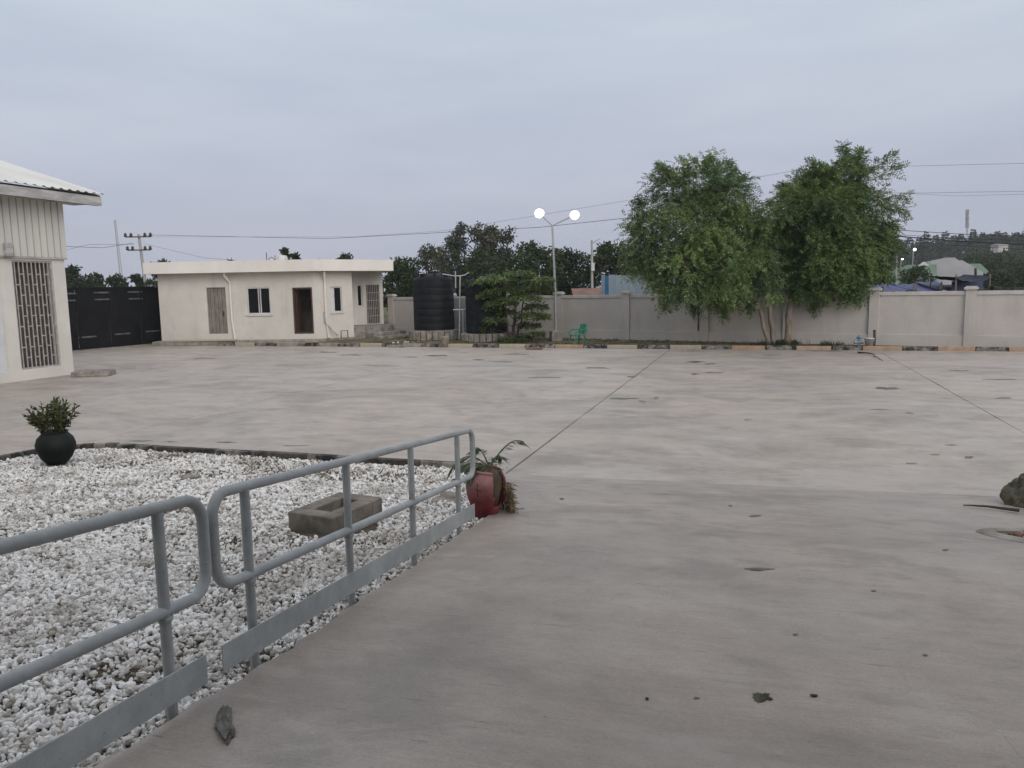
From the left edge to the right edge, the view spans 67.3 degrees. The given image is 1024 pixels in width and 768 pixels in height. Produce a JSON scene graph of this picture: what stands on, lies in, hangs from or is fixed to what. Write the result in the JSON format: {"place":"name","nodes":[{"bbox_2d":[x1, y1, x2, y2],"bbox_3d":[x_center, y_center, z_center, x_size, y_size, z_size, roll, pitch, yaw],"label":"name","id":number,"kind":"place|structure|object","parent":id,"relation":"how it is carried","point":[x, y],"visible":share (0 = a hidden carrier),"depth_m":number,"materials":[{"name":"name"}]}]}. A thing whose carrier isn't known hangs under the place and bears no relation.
{"place":"outdoors","nodes":[
{"label":"outdoors","id":0,"kind":"place"},
{"bbox_2d":[76,292,813,339],"bbox_3d":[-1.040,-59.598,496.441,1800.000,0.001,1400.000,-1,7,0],"label":"ground","id":1,"kind":"structure","parent":0,"point":[385,310],"depth_m":77.36,"materials":[{"name":"grey concrete"}]},
{"bbox_2d":[65,263,82,304],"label":"tree","id":2,"kind":"object","parent":1,"relation":"on","point":[71,279],"visible":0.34,"depth_m":70.91,"materials":[{"name":"green plant"}]},
{"bbox_2d":[78,271,109,315],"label":"tree","id":3,"kind":"object","parent":1,"relation":"on","point":[90,280],"visible":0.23,"depth_m":70.77,"materials":[{"name":"green plant"}]},
{"bbox_2d":[103,272,128,302],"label":"tree","id":4,"kind":"object","parent":1,"relation":"on","point":[114,281],"visible":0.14,"depth_m":70.85,"materials":[{"name":"green plant"}]},
{"bbox_2d":[114,220,123,283],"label":"radio mast","id":5,"kind":"object","parent":1,"relation":"on","point":[118,249],"visible":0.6,"depth_m":118.18,"materials":[{"name":"metal"}]},
{"bbox_2d":[124,273,147,310],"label":"tree","id":6,"kind":"object","parent":1,"relation":"on","point":[136,279],"visible":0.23,"depth_m":71.04,"materials":[{"name":"green plant"}]},
{"bbox_2d":[124,233,151,285],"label":"utility pole","id":7,"kind":"object","parent":1,"relation":"on","point":[140,249],"visible":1,"depth_m":70.73,"materials":[{"name":"concrete"}]},
{"bbox_2d":[68,244,133,249],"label":"power cable","id":8,"kind":"object","parent":7,"relation":"attached to","point":[106,244],"visible":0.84,"depth_m":67.29,"materials":[{"name":"grey plastic"}]},
{"bbox_2d":[170,202,767,238],"bbox_3d":[-8.804,-11.533,56.314,57.737,1.639,1.731,3,8,32],"label":"power cable","id":9,"kind":"object","parent":7,"relation":"attached to","point":[421,233],"visible":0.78,"depth_m":54.92,"materials":[{"name":"grey plastic"}]},
{"bbox_2d":[359,163,1022,236],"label":"power cable","id":10,"kind":"object","parent":7,"relation":"attached to","point":[645,197],"visible":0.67,"depth_m":49.42,"materials":[{"name":"grey plastic"}]},
{"bbox_2d":[146,258,169,286],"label":"tree","id":11,"kind":"object","parent":1,"relation":"on","point":[149,281],"visible":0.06,"depth_m":70.98,"materials":[{"name":"green plant"}]},
{"bbox_2d":[279,247,291,259],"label":"tree","id":12,"kind":"object","parent":1,"relation":"on","point":[284,251],"visible":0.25,"depth_m":49.20,"materials":[{"name":"green plant"}]},
{"bbox_2d":[291,252,301,259],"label":"tree","id":13,"kind":"object","parent":1,"relation":"on","point":[295,256],"visible":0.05,"depth_m":51.17,"materials":[{"name":"green plant"}]},
{"bbox_2d":[336,252,353,259],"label":"tree","id":14,"kind":"object","parent":1,"relation":"on","point":[345,256],"visible":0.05,"depth_m":61.01,"materials":[{"name":"green plant"}]},
{"bbox_2d":[382,256,421,309],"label":"tree","id":15,"kind":"object","parent":1,"relation":"on","point":[403,269],"visible":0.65,"depth_m":56.38,"materials":[{"name":"green plant"}]},
{"bbox_2d":[406,242,453,278],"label":"tree","id":16,"kind":"object","parent":1,"relation":"on","point":[435,262],"visible":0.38,"depth_m":58.69,"materials":[{"name":"green plant"}]},
{"bbox_2d":[436,220,500,292],"bbox_3d":[-3.798,-9.649,65.163,5.610,8.330,5.434,3,8,28],"label":"tree","id":17,"kind":"object","parent":1,"relation":"on","point":[456,243],"visible":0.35,"depth_m":64.47,"materials":[{"name":"green plant"}]},
{"bbox_2d":[440,247,521,296],"bbox_3d":[-2.174,-7.413,59.667,7.630,6.516,8.087,-7,9,-38],"label":"tree","id":18,"kind":"object","parent":1,"relation":"on","point":[486,265],"visible":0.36,"depth_m":58.12,"materials":[{"name":"green plant"}]},
{"bbox_2d":[473,223,516,270],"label":"tree","id":19,"kind":"object","parent":1,"relation":"on","point":[496,237],"visible":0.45,"depth_m":64.33,"materials":[{"name":"green plant"}]},
{"bbox_2d":[501,240,569,295],"bbox_3d":[1.706,-7.660,57.320,5.250,6.230,5.454,-1,7,0],"label":"tree","id":20,"kind":"object","parent":1,"relation":"on","point":[538,256],"visible":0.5,"depth_m":56.52,"materials":[{"name":"green plant"}]},
{"bbox_2d":[537,246,590,295],"bbox_3d":[4.111,-7.633,59.586,5.194,6.098,5.197,-1,7,0],"label":"tree","id":21,"kind":"object","parent":1,"relation":"on","point":[571,256],"visible":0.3,"depth_m":58.73,"materials":[{"name":"green plant"}]},
{"bbox_2d":[569,288,600,294],"bbox_3d":[4.414,-4.445,45.359,1.835,2.390,3.700,-1,7,0],"label":"hut","id":22,"kind":"object","parent":1,"relation":"on","point":[585,291],"visible":0.14,"depth_m":44.66,"materials":[{"name":"concrete"}]},
{"bbox_2d":[591,239,598,287],"bbox_3d":[5.359,-6.504,49.486,0.594,5.618,0.399,-1,7,0],"label":"utility pole","id":23,"kind":"object","parent":1,"relation":"on","point":[592,265],"visible":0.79,"depth_m":49.27,"materials":[{"name":"metal"}]},
{"bbox_2d":[570,240,635,287],"bbox_3d":[6.948,-7.426,55.630,4.962,5.900,4.348,-5,8,-30],"label":"tree","id":24,"kind":"object","parent":1,"relation":"on","point":[606,257],"visible":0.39,"depth_m":55.00,"materials":[{"name":"green plant"}]},
{"bbox_2d":[601,275,655,294],"bbox_3d":[5.916,-4.042,39.224,2.827,3.064,0.111,2,8,22],"label":"sheet fence","id":25,"kind":"object","parent":1,"relation":"on","point":[611,285],"visible":0.17,"depth_m":39.25,"materials":[{"name":"metal"}]},
{"bbox_2d":[874,276,897,291],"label":"tree","id":26,"kind":"object","parent":1,"relation":"on","point":[888,279],"visible":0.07,"depth_m":61.19,"materials":[{"name":"green plant"}]},
{"bbox_2d":[871,283,914,291],"bbox_3d":[18.731,-3.827,38.463,1.675,2.384,2.400,-1,7,0],"label":"market stall","id":27,"kind":"object","parent":1,"relation":"on","point":[890,287],"visible":0.39,"depth_m":38.12,"materials":[{"name":"blue fabric"}]},
{"bbox_2d":[895,265,936,291],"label":"tree","id":28,"kind":"object","parent":1,"relation":"on","point":[912,277],"visible":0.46,"depth_m":68.93,"materials":[{"name":"green plant"}]},
{"bbox_2d":[893,283,941,291],"bbox_3d":[20.169,-3.869,38.461,1.340,2.418,2.400,-1,7,0],"label":"market stall","id":29,"kind":"object","parent":1,"relation":"on","point":[919,287],"visible":0.58,"depth_m":38.30,"materials":[{"name":"blue fabric"}]},
{"bbox_2d":[916,280,950,290],"bbox_3d":[21.201,-3.928,38.456,1.005,2.500,2.400,-1,7,0],"label":"market stall","id":30,"kind":"object","parent":1,"relation":"on","point":[934,284],"visible":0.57,"depth_m":38.34,"materials":[{"name":"blue fabric"}]},
{"bbox_2d":[885,258,987,291],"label":"house","id":31,"kind":"structure","parent":1,"relation":"on","point":[949,267],"depth_m":96.63,"materials":[{"name":"white paint"}]},
{"bbox_2d":[930,274,992,290],"bbox_3d":[21.716,-3.945,37.447,1.792,2.767,2.400,-1,7,0],"label":"market stall","id":32,"kind":"object","parent":1,"relation":"on","point":[967,278],"visible":0.6,"depth_m":37.07,"materials":[{"name":"blue fabric"}]},
{"bbox_2d":[951,281,982,290],"bbox_3d":[22.001,-4.566,37.194,1.501,0.820,0.050,-1,7,0],"label":"stall cloth","id":33,"kind":"object","parent":32,"relation":"hanging from","point":[960,286],"visible":0.29,"depth_m":37.14,"materials":[{"name":"blue fabric"}]},
{"bbox_2d":[957,248,1023,285],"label":"tree","id":34,"kind":"object","parent":1,"relation":"on","point":[991,262],"visible":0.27,"depth_m":126.42,"materials":[{"name":"green plant"}]},
{"bbox_2d":[977,286,1023,290],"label":"scrap heap","id":35,"kind":"object","parent":1,"relation":"on","point":[994,288],"visible":0.33,"depth_m":35.68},
{"bbox_2d":[983,269,1018,288],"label":"tree","id":36,"kind":"object","parent":1,"relation":"on","point":[1009,281],"visible":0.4,"depth_m":78.75,"materials":[{"name":"green plant"}]},
{"bbox_2d":[1000,260,1023,287],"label":"tree","id":37,"kind":"object","parent":1,"relation":"on","point":[1020,271],"visible":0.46,"depth_m":83.88,"materials":[{"name":"green plant"}]},
{"bbox_2d":[0,345,1023,495],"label":"yard","id":38,"kind":"structure","parent":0,"point":[943,422],"depth_m":15.98,"materials":[{"name":"concrete"}]},
{"bbox_2d":[0,160,103,383],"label":"shed","id":39,"kind":"structure","parent":38,"relation":"on","point":[35,337],"depth_m":23.24,"materials":[{"name":"beige"}]},
{"bbox_2d":[71,369,115,376],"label":"step slab","id":40,"kind":"structure","parent":38,"relation":"on","point":[93,372],"depth_m":23.73,"materials":[{"name":"concrete"}]},
{"bbox_2d":[67,287,161,351],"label":"yard gate","id":41,"kind":"structure","parent":38,"relation":"on","point":[92,309],"depth_m":36.47,"materials":[{"name":"black metal"}]},
{"bbox_2d":[0,442,481,471],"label":"bed kerb","id":42,"kind":"structure","parent":38,"relation":"on","point":[305,456],"depth_m":11.58,"materials":[{"name":"grey concrete"}]},
{"bbox_2d":[0,447,483,767],"bbox_3d":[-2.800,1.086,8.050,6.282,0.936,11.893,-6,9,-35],"label":"gravel","id":43,"kind":"structure","parent":38,"relation":"on","point":[114,585],"depth_m":5.65,"materials":[{"name":"white gravel"}]},
{"bbox_2d":[22,394,80,465],"bbox_3d":[-6.641,0.661,11.124,0.743,0.992,0.585,-7,10,-42],"label":"plant pot","id":44,"kind":"object","parent":43,"relation":"on","point":[56,445],"visible":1,"depth_m":11.00,"materials":[{"name":"black ceramic"}]},
{"bbox_2d":[0,495,211,767],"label":"handrail","id":45,"kind":"object","parent":43,"relation":"on","point":[170,689],"visible":0.98,"depth_m":2.89,"materials":[{"name":"grey metal"}]},
{"bbox_2d":[180,473,199,479],"bbox_3d":[-4.210,1.213,10.048,0.235,0.083,0.204,-7,9,-40],"label":"stone","id":46,"kind":"object","parent":43,"relation":"on","point":[189,476],"visible":0.89,"depth_m":9.99,"materials":[{"name":"stone"}]},
{"bbox_2d":[288,492,381,534],"bbox_3d":[-1.651,1.256,7.255,0.520,0.255,0.740,2,8,26],"label":"drain box","id":47,"kind":"object","parent":43,"relation":"on","point":[324,516],"visible":0.66,"depth_m":7.04,"materials":[{"name":"concrete"}]},
{"bbox_2d":[207,428,474,672],"bbox_3d":[-0.839,0.924,5.279,0.069,1.378,3.851,1,7,15],"label":"handrail","id":48,"kind":"object","parent":43,"relation":"on","point":[253,640],"visible":0.87,"depth_m":4.32,"materials":[{"name":"grey metal"}]},
{"bbox_2d":[432,491,463,502],"bbox_3d":[-0.718,1.263,8.588,0.351,0.127,0.254,-1,7,0],"label":"stone","id":49,"kind":"object","parent":43,"relation":"on","point":[450,496],"visible":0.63,"depth_m":8.53,"materials":[{"name":"stone"}]},
{"bbox_2d":[447,440,527,519],"bbox_3d":[-0.222,0.971,7.615,0.844,0.828,0.542,-1,7,0],"label":"plant pot","id":50,"kind":"object","parent":43,"relation":"on","point":[489,491],"visible":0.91,"depth_m":7.48,"materials":[{"name":"ceramic"}]},
{"bbox_2d":[143,259,408,345],"bbox_3d":[-11.368,-4.354,40.400,12.563,3.990,8.103,-1,7,0],"label":"gatehouse","id":51,"kind":"object","parent":38,"relation":"on","point":[277,301],"visible":0.93,"depth_m":37.45,"materials":[{"name":"paint"}]},
{"bbox_2d":[207,287,227,333],"bbox_3d":[-14.365,-3.582,37.576,0.954,2.243,0.070,0,7,4],"label":"door","id":52,"kind":"structure","parent":51,"relation":"in","point":[215,294],"depth_m":37.58,"materials":[{"name":"beige metal"}]},
{"bbox_2d":[247,287,270,313],"bbox_3d":[-12.266,-4.042,37.339,1.148,1.274,0.072,0,7,4],"label":"window","id":53,"kind":"structure","parent":51,"relation":"in","point":[252,293],"depth_m":37.35,"materials":[{"name":"black glass"}]},
{"bbox_2d":[276,255,287,259],"bbox_3d":[-12.681,-6.672,42.473,0.600,0.880,0.600,-1,7,0],"label":"header tank","id":54,"kind":"object","parent":51,"relation":"on","point":[281,257],"visible":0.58,"depth_m":42.20,"materials":[{"name":"white paint"}]},
{"bbox_2d":[295,289,302,331],"bbox_3d":[-10.447,-3.613,37.790,0.040,2.072,0.750,-1,7,3],"label":"door","id":55,"kind":"structure","parent":51,"relation":"in","point":[298,291],"depth_m":37.73,"materials":[{"name":"brown wood"}]},
{"bbox_2d":[331,287,341,311],"bbox_3d":[-8.655,-4.159,37.810,0.565,1.223,0.060,-6,9,-37],"label":"window","id":56,"kind":"structure","parent":51,"relation":"in","point":[336,301],"depth_m":37.82,"materials":[{"name":"black glass"}]},
{"bbox_2d":[357,285,361,305],"bbox_3d":[-7.978,-4.617,40.190,0.281,1.123,0.060,-6,9,-36],"label":"window","id":57,"kind":"structure","parent":51,"relation":"in","point":[359,287],"depth_m":40.20,"materials":[{"name":"black glass"}]},
{"bbox_2d":[366,285,379,323],"bbox_3d":[-7.348,-4.223,40.700,0.821,2.034,0.094,-6,9,-36],"label":"barred door","id":58,"kind":"structure","parent":51,"relation":"in","point":[372,294],"depth_m":40.68,"materials":[{"name":"beige metal"}]},
{"bbox_2d":[440,336,448,346],"bbox_3d":[-2.893,-1.825,33.192,0.400,0.470,0.394,-1,7,0],"label":"drum","id":59,"kind":"object","parent":38,"relation":"on","point":[444,341],"visible":1,"depth_m":33.03,"materials":[{"name":"concrete"}]},
{"bbox_2d":[526,347,542,349],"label":"cover slab","id":60,"kind":"structure","parent":38,"relation":"on","point":[534,348],"depth_m":30.98,"materials":[{"name":"grey concrete"}]},
{"bbox_2d":[201,342,1023,351],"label":"yard kerb","id":61,"kind":"structure","parent":38,"relation":"on","point":[875,348],"depth_m":30.46,"materials":[{"name":"concrete"}]},
{"bbox_2d":[999,473,1023,507],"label":"rock","id":62,"kind":"object","parent":38,"relation":"on","point":[1011,493],"visible":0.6,"depth_m":8.28,"materials":[{"name":"grey stone"}]},
{"bbox_2d":[0,0,1023,292],"label":"sky","id":63,"kind":"structure","parent":0,"point":[299,122],"materials":[{"name":"grey"}]},
{"bbox_2d":[93,472,1023,767],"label":"ramp","id":64,"kind":"structure","parent":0,"point":[563,622],"depth_m":3.94,"materials":[{"name":"concrete"}]},
{"bbox_2d":[214,705,235,745],"bbox_3d":[-1.140,1.345,3.047,0.076,0.051,0.342,-4,8,-24],"label":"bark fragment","id":65,"kind":"object","parent":64,"relation":"on","point":[224,726],"visible":1,"depth_m":3.02,"materials":[{"name":"grey stone"}]},
{"bbox_2d":[963,505,1019,511],"bbox_3d":[4.994,1.281,8.021,0.051,0.070,0.511,-7,10,-41],"label":"twig","id":66,"kind":"object","parent":64,"relation":"on","point":[1006,508],"visible":1,"depth_m":7.96,"materials":[{"name":"brown wood"}]},
{"bbox_2d":[975,528,1023,542],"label":"broken hole","id":67,"kind":"object","parent":64,"relation":"on","point":[1015,534],"visible":1,"depth_m":6.76,"materials":[{"name":"concrete"}]},
{"bbox_2d":[309,336,936,349],"bbox_3d":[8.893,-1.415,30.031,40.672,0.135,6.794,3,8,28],"label":"verge","id":68,"kind":"structure","parent":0,"point":[366,340],"depth_m":33.96,"materials":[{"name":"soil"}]},
{"bbox_2d":[409,329,458,340],"bbox_3d":[-3.736,-2.356,37.136,2.469,0.573,2.369,-1,7,0],"label":"tank base","id":69,"kind":"object","parent":68,"relation":"on","point":[420,335],"visible":0.8,"depth_m":36.15,"materials":[{"name":"concrete"}]},
{"bbox_2d":[413,271,454,330],"bbox_3d":[-3.766,-4.012,36.980,1.947,2.772,1.947,-1,7,0],"label":"water tank","id":70,"kind":"object","parent":69,"relation":"on","point":[433,299],"visible":0.98,"depth_m":36.19,"materials":[{"name":"black plastic"}]},
{"bbox_2d":[442,271,468,340],"bbox_3d":[-2.571,-3.616,35.722,1.250,3.227,0.071,-1,7,0],"label":"pipe stand","id":71,"kind":"object","parent":68,"relation":"on","point":[459,309],"visible":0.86,"depth_m":35.68,"materials":[{"name":"metal"}]},
{"bbox_2d":[454,298,465,337],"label":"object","id":72,"kind":"structure","parent":68,"relation":"on","point":[456,306],"depth_m":37.84,"materials":[{"name":"grey metal"}]},
{"bbox_2d":[461,331,511,341],"bbox_3d":[-1.167,-2.152,35.553,2.421,0.472,2.321,-1,7,0],"label":"tank base","id":73,"kind":"object","parent":68,"relation":"on","point":[467,337],"visible":0.56,"depth_m":34.52,"materials":[{"name":"concrete"}]},
{"bbox_2d":[465,274,506,333],"bbox_3d":[-1.191,-3.716,35.410,1.895,2.687,1.895,-1,7,0],"label":"water tank","id":74,"kind":"object","parent":73,"relation":"on","point":[475,314],"visible":0.62,"depth_m":34.68,"materials":[{"name":"black plastic"}]},
{"bbox_2d":[467,269,557,342],"bbox_3d":[0.049,-3.436,34.265,4.143,3.375,3.033,-1,7,0],"label":"tree","id":75,"kind":"object","parent":68,"relation":"on","point":[517,287],"visible":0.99,"depth_m":33.89,"materials":[{"name":"green plant"}]},
{"bbox_2d":[534,208,579,340],"bbox_3d":[2.024,-4.845,34.226,2.017,5.895,0.538,-1,7,0],"label":"street lamp","id":76,"kind":"object","parent":68,"relation":"on","point":[556,334],"visible":1,"depth_m":34.12,"materials":[{"name":"metal"}]},
{"bbox_2d":[569,323,587,344],"bbox_3d":[2.748,-2.045,31.733,0.664,0.912,0.599,-5,8,-28],"label":"plastic chair","id":77,"kind":"object","parent":68,"relation":"on","point":[583,326],"visible":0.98,"depth_m":31.72,"materials":[{"name":"green plastic"}]},
{"bbox_2d":[499,337,843,345],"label":"undergrowth","id":78,"kind":"object","parent":68,"relation":"on","point":[778,342],"visible":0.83,"depth_m":29.81,"materials":[{"name":"green plant"}]},
{"bbox_2d":[611,146,795,343],"bbox_3d":[7.553,-5.133,29.430,7.612,7.676,5.099,-1,7,0],"label":"yard tree","id":79,"kind":"object","parent":68,"relation":"on","point":[716,261],"visible":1,"depth_m":28.79,"materials":[{"name":"green plant"}]},
{"bbox_2d":[386,286,1023,346],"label":"boundary wall","id":80,"kind":"structure","parent":68,"relation":"on","point":[971,316],"depth_m":30.30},
{"bbox_2d":[757,139,917,343],"bbox_3d":[12.536,-5.377,29.554,6.305,7.992,4.560,-1,7,0],"label":"yard tree","id":81,"kind":"object","parent":68,"relation":"on","point":[833,250],"visible":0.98,"depth_m":29.01,"materials":[{"name":"green plant"}]},
{"bbox_2d":[854,335,863,345],"bbox_3d":[13.037,-1.624,28.926,0.340,0.400,0.195,-1,7,0],"label":"water valve","id":82,"kind":"object","parent":68,"relation":"on","point":[858,342],"visible":0.91,"depth_m":28.89,"materials":[{"name":"blue metal"}]},
{"bbox_2d":[864,338,874,345],"bbox_3d":[13.255,-1.545,28.549,0.354,0.330,0.350,-1,7,0],"label":"bucket","id":83,"kind":"object","parent":68,"relation":"on","point":[869,341],"visible":0.77,"depth_m":28.43,"materials":[{"name":"white paint"}]},
{"bbox_2d":[873,330,875,345],"bbox_3d":[13.578,-1.723,28.821,0.089,0.613,0.148,-1,7,0],"label":"pipe stub","id":84,"kind":"object","parent":68,"relation":"on","point":[874,336],"visible":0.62,"depth_m":28.78,"materials":[{"name":"metal"}]},
{"bbox_2d":[750,250,1023,292],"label":"hill","id":85,"kind":"structure","parent":0,"point":[917,262],"depth_m":273.02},
{"bbox_2d":[899,238,916,258],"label":"hilltop tree","id":86,"kind":"object","parent":85,"relation":"on","point":[907,240],"visible":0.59,"depth_m":277.76,"materials":[{"name":"green plant"}]},
{"bbox_2d":[910,237,926,261],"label":"hilltop tree","id":87,"kind":"object","parent":85,"relation":"on","point":[919,243],"visible":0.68,"depth_m":268.30,"materials":[{"name":"green plant"}]},
{"bbox_2d":[918,231,933,259],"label":"hilltop tree","id":88,"kind":"object","parent":85,"relation":"on","point":[928,243],"visible":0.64,"depth_m":264.96,"materials":[{"name":"green plant"}]},
{"bbox_2d":[927,235,940,254],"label":"hilltop tree","id":89,"kind":"object","parent":85,"relation":"on","point":[935,241],"visible":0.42,"depth_m":281.66,"materials":[{"name":"green plant"}]},
{"bbox_2d":[934,231,956,257],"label":"hilltop tree","id":90,"kind":"object","parent":85,"relation":"on","point":[944,242],"visible":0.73,"depth_m":268.87,"materials":[{"name":"green plant"}]},
{"bbox_2d":[881,231,1023,276],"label":"woodland","id":91,"kind":"object","parent":85,"relation":"on","point":[928,256],"visible":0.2,"depth_m":258.50,"materials":[{"name":"green plant"}]},
{"bbox_2d":[948,235,963,257],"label":"hilltop tree","id":92,"kind":"object","parent":85,"relation":"on","point":[953,237],"visible":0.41,"depth_m":271.68,"materials":[{"name":"green plant"}]},
{"bbox_2d":[957,234,966,251],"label":"hilltop tree","id":93,"kind":"object","parent":85,"relation":"on","point":[962,243],"visible":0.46,"depth_m":285.34,"materials":[{"name":"green plant"}]},
{"bbox_2d":[965,209,968,248],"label":"radio mast","id":94,"kind":"object","parent":85,"relation":"on","point":[967,219],"visible":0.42,"depth_m":294.91,"materials":[{"name":"metal"}]},
{"bbox_2d":[964,229,978,252],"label":"hilltop tree","id":95,"kind":"object","parent":85,"relation":"on","point":[975,238],"visible":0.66,"depth_m":272.87,"materials":[{"name":"green plant"}]},
{"bbox_2d":[978,232,986,241],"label":"hilltop tree","id":96,"kind":"object","parent":85,"relation":"on","point":[983,235],"visible":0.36,"depth_m":289.30,"materials":[{"name":"green plant"}]},
{"bbox_2d":[988,230,1000,250],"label":"hilltop tree","id":97,"kind":"object","parent":85,"relation":"on","point":[997,233],"visible":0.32,"depth_m":276.42,"materials":[{"name":"green plant"}]},
{"bbox_2d":[990,244,1007,252],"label":"hillside house","id":98,"kind":"structure","parent":85,"relation":"on","point":[1000,247],"depth_m":241.08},
{"bbox_2d":[998,232,1011,253],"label":"hilltop tree","id":99,"kind":"object","parent":85,"relation":"on","point":[1002,239],"visible":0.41,"depth_m":263.61,"materials":[{"name":"green plant"}]},
{"bbox_2d":[1009,232,1020,245],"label":"hilltop tree","id":100,"kind":"object","parent":85,"relation":"on","point":[1014,235],"visible":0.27,"depth_m":280.61,"materials":[{"name":"green plant"}]},
{"bbox_2d":[877,191,1018,192],"bbox_3d":[21.127,-10.118,40.614,10.902,0.441,1.053,0,7,10],"label":"power cable","id":101,"kind":"object","parent":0,"point":[960,192],"visible":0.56,"depth_m":40.29,"materials":[{"name":"grey plastic"}]},
{"bbox_2d":[901,240,1013,248],"bbox_3d":[27.652,-8.825,48.413,8.836,1.189,0.231,6,10,42],"label":"power cable","id":102,"kind":"object","parent":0,"point":[960,245],"visible":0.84,"depth_m":48.23,"materials":[{"name":"grey plastic"}]},
{"bbox_2d":[901,236,1023,244],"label":"power cable","id":103,"kind":"object","parent":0,"point":[964,241],"visible":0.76,"depth_m":47.89,"materials":[{"name":"grey plastic"}]},
{"bbox_2d":[901,230,1023,236],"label":"power cable","id":104,"kind":"object","parent":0,"point":[967,234],"visible":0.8,"depth_m":47.78,"materials":[{"name":"grey plastic"}]},
{"bbox_2d":[908,235,1023,240],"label":"power cable","id":105,"kind":"object","parent":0,"point":[966,238],"visible":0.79,"depth_m":47.86,"materials":[{"name":"grey plastic"}]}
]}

